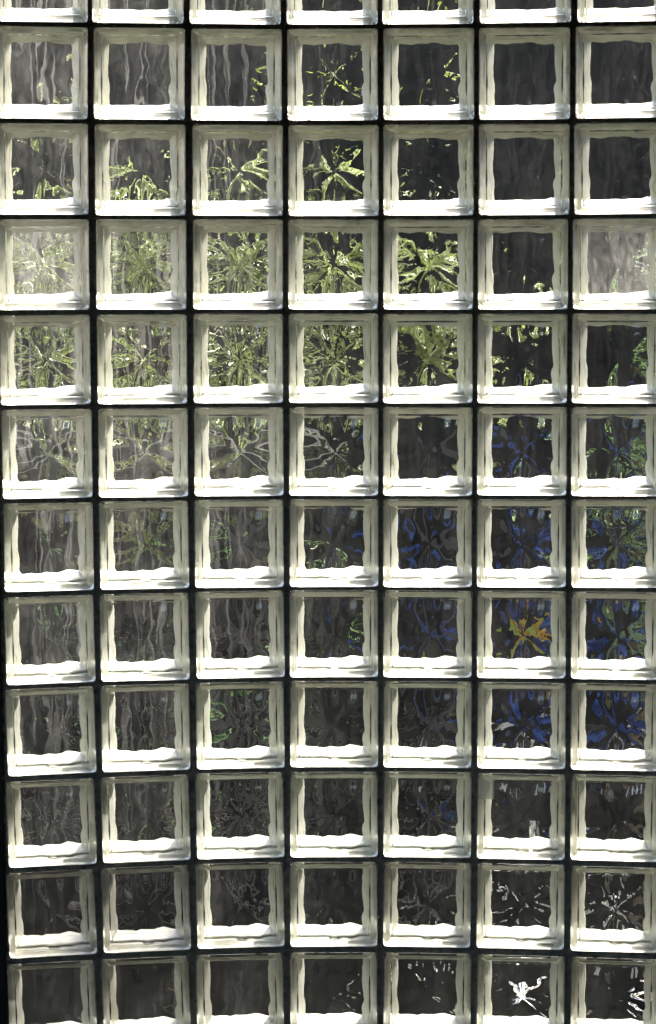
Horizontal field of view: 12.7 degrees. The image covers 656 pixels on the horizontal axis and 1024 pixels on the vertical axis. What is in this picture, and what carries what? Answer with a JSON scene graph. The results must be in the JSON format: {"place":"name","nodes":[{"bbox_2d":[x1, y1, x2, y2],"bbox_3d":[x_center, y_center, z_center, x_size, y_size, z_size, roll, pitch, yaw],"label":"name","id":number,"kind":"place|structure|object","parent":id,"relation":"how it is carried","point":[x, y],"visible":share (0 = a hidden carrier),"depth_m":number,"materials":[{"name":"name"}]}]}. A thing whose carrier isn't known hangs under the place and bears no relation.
{"place":"outdoors","nodes":[
{"label":"outdoors","id":0,"kind":"place"},
{"bbox_3d":[0.007,-0.463,5.936,5.135,3.600,0.687,0,8,0],"label":"masonry surround","id":1,"kind":"object","parent":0,"visible":0},
{"bbox_2d":[0,0,655,1023],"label":"mortar grid","id":2,"kind":"object","parent":1,"relation":"attached to","point":[286,770],"visible":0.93,"depth_m":6.22,"materials":[{"name":"concrete"}]},
{"bbox_2d":[0,26,87,118],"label":"glass block","id":3,"kind":"structure","parent":2,"relation":"in","point":[43,72],"depth_m":6.07,"materials":[{"name":"white"}]},
{"bbox_2d":[0,0,87,21],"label":"glass block","id":4,"kind":"structure","parent":2,"relation":"attached to","point":[43,10],"depth_m":6.05,"materials":[{"name":"white"}]},
{"bbox_2d":[0,123,88,214],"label":"glass block","id":5,"kind":"structure","parent":2,"relation":"in","point":[43,169],"depth_m":6.10,"materials":[{"name":"white"}]},
{"bbox_2d":[0,219,89,309],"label":"glass block","id":6,"kind":"structure","parent":2,"relation":"in","point":[44,264],"depth_m":6.12,"materials":[{"name":"white"}]},
{"bbox_2d":[0,315,90,404],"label":"glass block","id":7,"kind":"structure","parent":2,"relation":"in","point":[44,359],"depth_m":6.15,"materials":[{"name":"white"}]},
{"bbox_2d":[1,409,92,498],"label":"glass block","id":8,"kind":"structure","parent":2,"relation":"in","point":[46,453],"depth_m":6.18,"materials":[{"name":"white"}]},
{"bbox_2d":[3,502,93,591],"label":"glass block","id":9,"kind":"structure","parent":2,"relation":"in","point":[48,547],"depth_m":6.21,"materials":[{"name":"white"}]},
{"bbox_2d":[4,595,95,684],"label":"glass block","id":10,"kind":"structure","parent":2,"relation":"in","point":[49,640],"depth_m":6.23,"materials":[{"name":"white"}]},
{"bbox_2d":[5,686,96,775],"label":"glass block","id":11,"kind":"structure","parent":2,"relation":"in","point":[50,731],"depth_m":6.26,"materials":[{"name":"white"}]},
{"bbox_2d":[6,778,96,867],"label":"glass block","id":12,"kind":"structure","parent":2,"relation":"in","point":[51,822],"depth_m":6.28,"materials":[{"name":"white"}]},
{"bbox_2d":[6,869,96,958],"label":"glass block","id":13,"kind":"structure","parent":2,"relation":"in","point":[51,913],"depth_m":6.31,"materials":[{"name":"white"}]},
{"bbox_2d":[7,960,96,1023],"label":"glass block","id":14,"kind":"structure","parent":2,"relation":"in","point":[61,992],"depth_m":6.33,"materials":[{"name":"white"}]},
{"bbox_2d":[92,0,183,23],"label":"glass block","id":15,"kind":"structure","parent":2,"relation":"in","point":[142,11],"depth_m":6.07,"materials":[{"name":"white"}]},
{"bbox_2d":[94,27,184,119],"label":"glass block","id":16,"kind":"structure","parent":2,"relation":"in","point":[139,73],"depth_m":6.09,"materials":[{"name":"white"}]},
{"bbox_2d":[95,124,185,215],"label":"glass block","id":17,"kind":"structure","parent":2,"relation":"attached to","point":[140,169],"depth_m":6.12,"materials":[{"name":"white"}]},
{"bbox_2d":[96,219,185,309],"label":"glass block","id":18,"kind":"structure","parent":2,"relation":"in","point":[140,264],"depth_m":6.14,"materials":[{"name":"white"}]},
{"bbox_2d":[97,314,186,403],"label":"glass block","id":19,"kind":"structure","parent":2,"relation":"in","point":[141,359],"depth_m":6.17,"materials":[{"name":"white"}]},
{"bbox_2d":[98,408,187,497],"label":"glass block","id":20,"kind":"structure","parent":2,"relation":"attached to","point":[142,452],"depth_m":6.20,"materials":[{"name":"white"}]},
{"bbox_2d":[99,500,188,589],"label":"glass block","id":21,"kind":"structure","parent":2,"relation":"attached to","point":[144,545],"depth_m":6.22,"materials":[{"name":"white"}]},
{"bbox_2d":[99,593,189,681],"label":"glass block","id":22,"kind":"structure","parent":2,"relation":"attached to","point":[144,636],"depth_m":6.25,"materials":[{"name":"white"}]},
{"bbox_2d":[100,683,189,771],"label":"glass block","id":23,"kind":"structure","parent":2,"relation":"attached to","point":[145,727],"depth_m":6.27,"materials":[{"name":"white"}]},
{"bbox_2d":[100,774,190,862],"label":"glass block","id":24,"kind":"structure","parent":2,"relation":"attached to","point":[145,818],"depth_m":6.30,"materials":[{"name":"white"}]},
{"bbox_2d":[101,865,190,952],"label":"glass block","id":25,"kind":"structure","parent":2,"relation":"attached to","point":[145,908],"depth_m":6.33,"materials":[{"name":"white"}]},
{"bbox_2d":[101,956,190,1023],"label":"glass block","id":26,"kind":"structure","parent":2,"relation":"in","point":[148,990],"depth_m":6.35,"materials":[{"name":"white"}]},
{"bbox_2d":[190,0,280,24],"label":"glass block","id":27,"kind":"structure","parent":2,"relation":"attached to","point":[265,12],"depth_m":6.08,"materials":[{"name":"white"}]},
{"bbox_2d":[191,28,281,120],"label":"glass block","id":28,"kind":"structure","parent":2,"relation":"in","point":[236,74],"depth_m":6.10,"materials":[{"name":"white"}]},
{"bbox_2d":[192,125,282,215],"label":"glass block","id":29,"kind":"structure","parent":2,"relation":"in","point":[237,170],"depth_m":6.12,"materials":[{"name":"white"}]},
{"bbox_2d":[193,219,282,309],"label":"glass block","id":30,"kind":"structure","parent":2,"relation":"attached to","point":[237,263],"depth_m":6.15,"materials":[{"name":"white"}]},
{"bbox_2d":[193,314,282,402],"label":"glass block","id":31,"kind":"structure","parent":2,"relation":"in","point":[238,358],"depth_m":6.18,"materials":[{"name":"white"}]},
{"bbox_2d":[194,407,283,495],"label":"glass block","id":32,"kind":"structure","parent":2,"relation":"attached to","point":[239,451],"depth_m":6.21,"materials":[{"name":"white"}]},
{"bbox_2d":[194,499,283,587],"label":"glass block","id":33,"kind":"structure","parent":2,"relation":"attached to","point":[238,543],"depth_m":6.23,"materials":[{"name":"white"}]},
{"bbox_2d":[195,590,284,678],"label":"glass block","id":34,"kind":"structure","parent":2,"relation":"in","point":[239,634],"depth_m":6.26,"materials":[{"name":"white"}]},
{"bbox_2d":[195,681,284,768],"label":"glass block","id":35,"kind":"structure","parent":2,"relation":"attached to","point":[239,725],"depth_m":6.28,"materials":[{"name":"white"}]},
{"bbox_2d":[195,772,284,858],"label":"glass block","id":36,"kind":"structure","parent":2,"relation":"attached to","point":[239,815],"depth_m":6.31,"materials":[{"name":"white"}]},
{"bbox_2d":[195,862,284,948],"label":"glass block","id":37,"kind":"structure","parent":2,"relation":"in","point":[239,905],"depth_m":6.34,"materials":[{"name":"white"}]},
{"bbox_2d":[196,953,283,1023],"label":"glass block","id":38,"kind":"structure","parent":2,"relation":"in","point":[239,988],"depth_m":6.36,"materials":[{"name":"white"}]},
{"bbox_2d":[287,28,377,120],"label":"glass block","id":39,"kind":"structure","parent":2,"relation":"in","point":[332,74],"depth_m":6.10,"materials":[{"name":"white"}]},
{"bbox_2d":[287,0,377,24],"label":"glass block","id":40,"kind":"structure","parent":2,"relation":"attached to","point":[336,12],"depth_m":6.08,"materials":[{"name":"white"}]},
{"bbox_2d":[288,219,377,309],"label":"glass block","id":41,"kind":"structure","parent":2,"relation":"attached to","point":[332,264],"depth_m":6.16,"materials":[{"name":"white"}]},
{"bbox_2d":[288,125,378,215],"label":"glass block","id":42,"kind":"structure","parent":2,"relation":"in","point":[333,170],"depth_m":6.13,"materials":[{"name":"white"}]},
{"bbox_2d":[289,313,377,402],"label":"glass block","id":43,"kind":"structure","parent":2,"relation":"in","point":[333,358],"depth_m":6.18,"materials":[{"name":"white"}]},
{"bbox_2d":[289,499,377,586],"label":"glass block","id":44,"kind":"structure","parent":2,"relation":"attached to","point":[333,542],"depth_m":6.23,"materials":[{"name":"white"}]},
{"bbox_2d":[289,590,377,676],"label":"glass block","id":45,"kind":"structure","parent":2,"relation":"in","point":[333,633],"depth_m":6.26,"materials":[{"name":"white"}]},
{"bbox_2d":[290,862,376,946],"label":"glass block","id":46,"kind":"structure","parent":2,"relation":"attached to","point":[333,904],"depth_m":6.34,"materials":[{"name":"white"}]},
{"bbox_2d":[290,952,376,1023],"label":"glass block","id":47,"kind":"structure","parent":2,"relation":"in","point":[334,988],"depth_m":6.37,"materials":[{"name":"white"}]},
{"bbox_2d":[289,407,378,495],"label":"glass block","id":48,"kind":"structure","parent":2,"relation":"in","point":[333,451],"depth_m":6.21,"materials":[{"name":"white"}]},
{"bbox_2d":[290,772,377,857],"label":"glass block","id":49,"kind":"structure","parent":2,"relation":"in","point":[333,814],"depth_m":6.31,"materials":[{"name":"white"}]},
{"bbox_2d":[290,681,378,766],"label":"glass block","id":50,"kind":"structure","parent":2,"relation":"in","point":[333,723],"depth_m":6.29,"materials":[{"name":"white"}]},
{"bbox_2d":[383,499,471,586],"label":"glass block","id":51,"kind":"structure","parent":2,"relation":"attached to","point":[427,542],"depth_m":6.23,"materials":[{"name":"white"}]},
{"bbox_2d":[383,590,471,677],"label":"glass block","id":52,"kind":"structure","parent":2,"relation":"in","point":[427,633],"depth_m":6.26,"materials":[{"name":"white"}]},
{"bbox_2d":[383,681,471,767],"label":"glass block","id":53,"kind":"structure","parent":2,"relation":"in","point":[427,724],"depth_m":6.28,"materials":[{"name":"white"}]},
{"bbox_2d":[383,771,471,857],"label":"glass block","id":54,"kind":"structure","parent":2,"relation":"attached to","point":[427,814],"depth_m":6.31,"materials":[{"name":"white"}]},
{"bbox_2d":[383,862,471,947],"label":"glass block","id":55,"kind":"structure","parent":2,"relation":"in","point":[427,904],"depth_m":6.34,"materials":[{"name":"white"}]},
{"bbox_2d":[384,952,470,1023],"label":"glass block","id":56,"kind":"structure","parent":2,"relation":"in","point":[427,988],"depth_m":6.36,"materials":[{"name":"white"}]},
{"bbox_2d":[382,0,472,23],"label":"glass block","id":57,"kind":"structure","parent":2,"relation":"attached to","point":[427,11],"depth_m":6.08,"materials":[{"name":"white"}]},
{"bbox_2d":[383,314,472,402],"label":"glass block","id":58,"kind":"structure","parent":2,"relation":"in","point":[427,358],"depth_m":6.18,"materials":[{"name":"white"}]},
{"bbox_2d":[383,407,472,495],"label":"glass block","id":59,"kind":"structure","parent":2,"relation":"attached to","point":[427,451],"depth_m":6.21,"materials":[{"name":"white"}]},
{"bbox_2d":[383,28,473,119],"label":"glass block","id":60,"kind":"structure","parent":2,"relation":"in","point":[428,73],"depth_m":6.10,"materials":[{"name":"white"}]},
{"bbox_2d":[383,124,473,214],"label":"glass block","id":61,"kind":"structure","parent":2,"relation":"in","point":[428,169],"depth_m":6.12,"materials":[{"name":"white"}]},
{"bbox_2d":[383,219,473,309],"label":"glass block","id":62,"kind":"structure","parent":2,"relation":"attached to","point":[427,264],"depth_m":6.15,"materials":[{"name":"white"}]},
{"bbox_2d":[477,863,564,949],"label":"glass block","id":63,"kind":"structure","parent":2,"relation":"in","point":[520,906],"depth_m":6.33,"materials":[{"name":"white"}]},
{"bbox_2d":[477,954,564,1023],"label":"glass block","id":64,"kind":"structure","parent":2,"relation":"in","point":[519,989],"depth_m":6.35,"materials":[{"name":"white"}]},
{"bbox_2d":[477,499,565,587],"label":"glass block","id":65,"kind":"structure","parent":2,"relation":"attached to","point":[521,543],"depth_m":6.22,"materials":[{"name":"white"}]},
{"bbox_2d":[477,591,565,678],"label":"glass block","id":66,"kind":"structure","parent":2,"relation":"in","point":[521,634],"depth_m":6.25,"materials":[{"name":"white"}]},
{"bbox_2d":[477,682,565,768],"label":"glass block","id":67,"kind":"structure","parent":2,"relation":"attached to","point":[521,725],"depth_m":6.27,"materials":[{"name":"white"}]},
{"bbox_2d":[477,773,565,859],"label":"glass block","id":68,"kind":"structure","parent":2,"relation":"in","point":[520,816],"depth_m":6.30,"materials":[{"name":"white"}]},
{"bbox_2d":[477,407,566,495],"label":"glass block","id":69,"kind":"structure","parent":2,"relation":"attached to","point":[521,450],"depth_m":6.20,"materials":[{"name":"white"}]},
{"bbox_2d":[477,314,567,402],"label":"glass block","id":70,"kind":"structure","parent":2,"relation":"in","point":[521,358],"depth_m":6.17,"materials":[{"name":"white"}]},
{"bbox_2d":[478,219,567,309],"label":"glass block","id":71,"kind":"structure","parent":2,"relation":"in","point":[522,264],"depth_m":6.14,"materials":[{"name":"white"}]},
{"bbox_2d":[479,27,569,119],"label":"glass block","id":72,"kind":"structure","parent":2,"relation":"in","point":[524,73],"depth_m":6.09,"materials":[{"name":"white"}]},
{"bbox_2d":[479,124,569,214],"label":"glass block","id":73,"kind":"structure","parent":2,"relation":"attached to","point":[524,169],"depth_m":6.12,"materials":[{"name":"white"}]},
{"bbox_2d":[480,0,570,22],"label":"glass block","id":74,"kind":"structure","parent":2,"relation":"in","point":[515,11],"depth_m":6.07,"materials":[{"name":"white"}]},
{"bbox_2d":[570,774,655,861],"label":"glass block","id":75,"kind":"structure","parent":2,"relation":"in","point":[613,817],"depth_m":6.28,"materials":[{"name":"white"}]},
{"bbox_2d":[570,866,655,952],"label":"glass block","id":76,"kind":"structure","parent":2,"relation":"in","point":[613,909],"depth_m":6.31,"materials":[{"name":"white"}]},
{"bbox_2d":[571,407,655,495],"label":"glass block","id":77,"kind":"structure","parent":2,"relation":"in","point":[613,451],"depth_m":6.18,"materials":[{"name":"white"}]},
{"bbox_2d":[571,499,655,587],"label":"glass block","id":78,"kind":"structure","parent":2,"relation":"in","point":[613,543],"depth_m":6.21,"materials":[{"name":"white"}]},
{"bbox_2d":[571,591,655,679],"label":"glass block","id":79,"kind":"structure","parent":2,"relation":"in","point":[613,635],"depth_m":6.23,"materials":[{"name":"white"}]},
{"bbox_2d":[571,683,655,770],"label":"glass block","id":80,"kind":"structure","parent":2,"relation":"in","point":[613,727],"depth_m":6.26,"materials":[{"name":"white"}]},
{"bbox_2d":[571,957,655,1023],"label":"glass block","id":81,"kind":"structure","parent":2,"relation":"in","point":[612,991],"depth_m":6.33,"materials":[{"name":"white"}]},
{"bbox_2d":[572,314,655,403],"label":"glass block","id":82,"kind":"structure","parent":2,"relation":"in","point":[613,358],"depth_m":6.15,"materials":[{"name":"white"}]},
{"bbox_2d":[573,218,655,308],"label":"glass block","id":83,"kind":"structure","parent":2,"relation":"in","point":[614,263],"depth_m":6.12,"materials":[{"name":"white"}]},
{"bbox_2d":[574,122,655,214],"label":"glass block","id":84,"kind":"structure","parent":2,"relation":"in","point":[614,168],"depth_m":6.10,"materials":[{"name":"white"}]},
{"bbox_2d":[576,25,655,118],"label":"glass block","id":85,"kind":"structure","parent":2,"relation":"in","point":[615,71],"depth_m":6.07,"materials":[{"name":"white"}]},
{"bbox_2d":[577,0,655,21],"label":"glass block","id":86,"kind":"structure","parent":2,"relation":"in","point":[612,10],"depth_m":6.06,"materials":[{"name":"white"}]}
]}

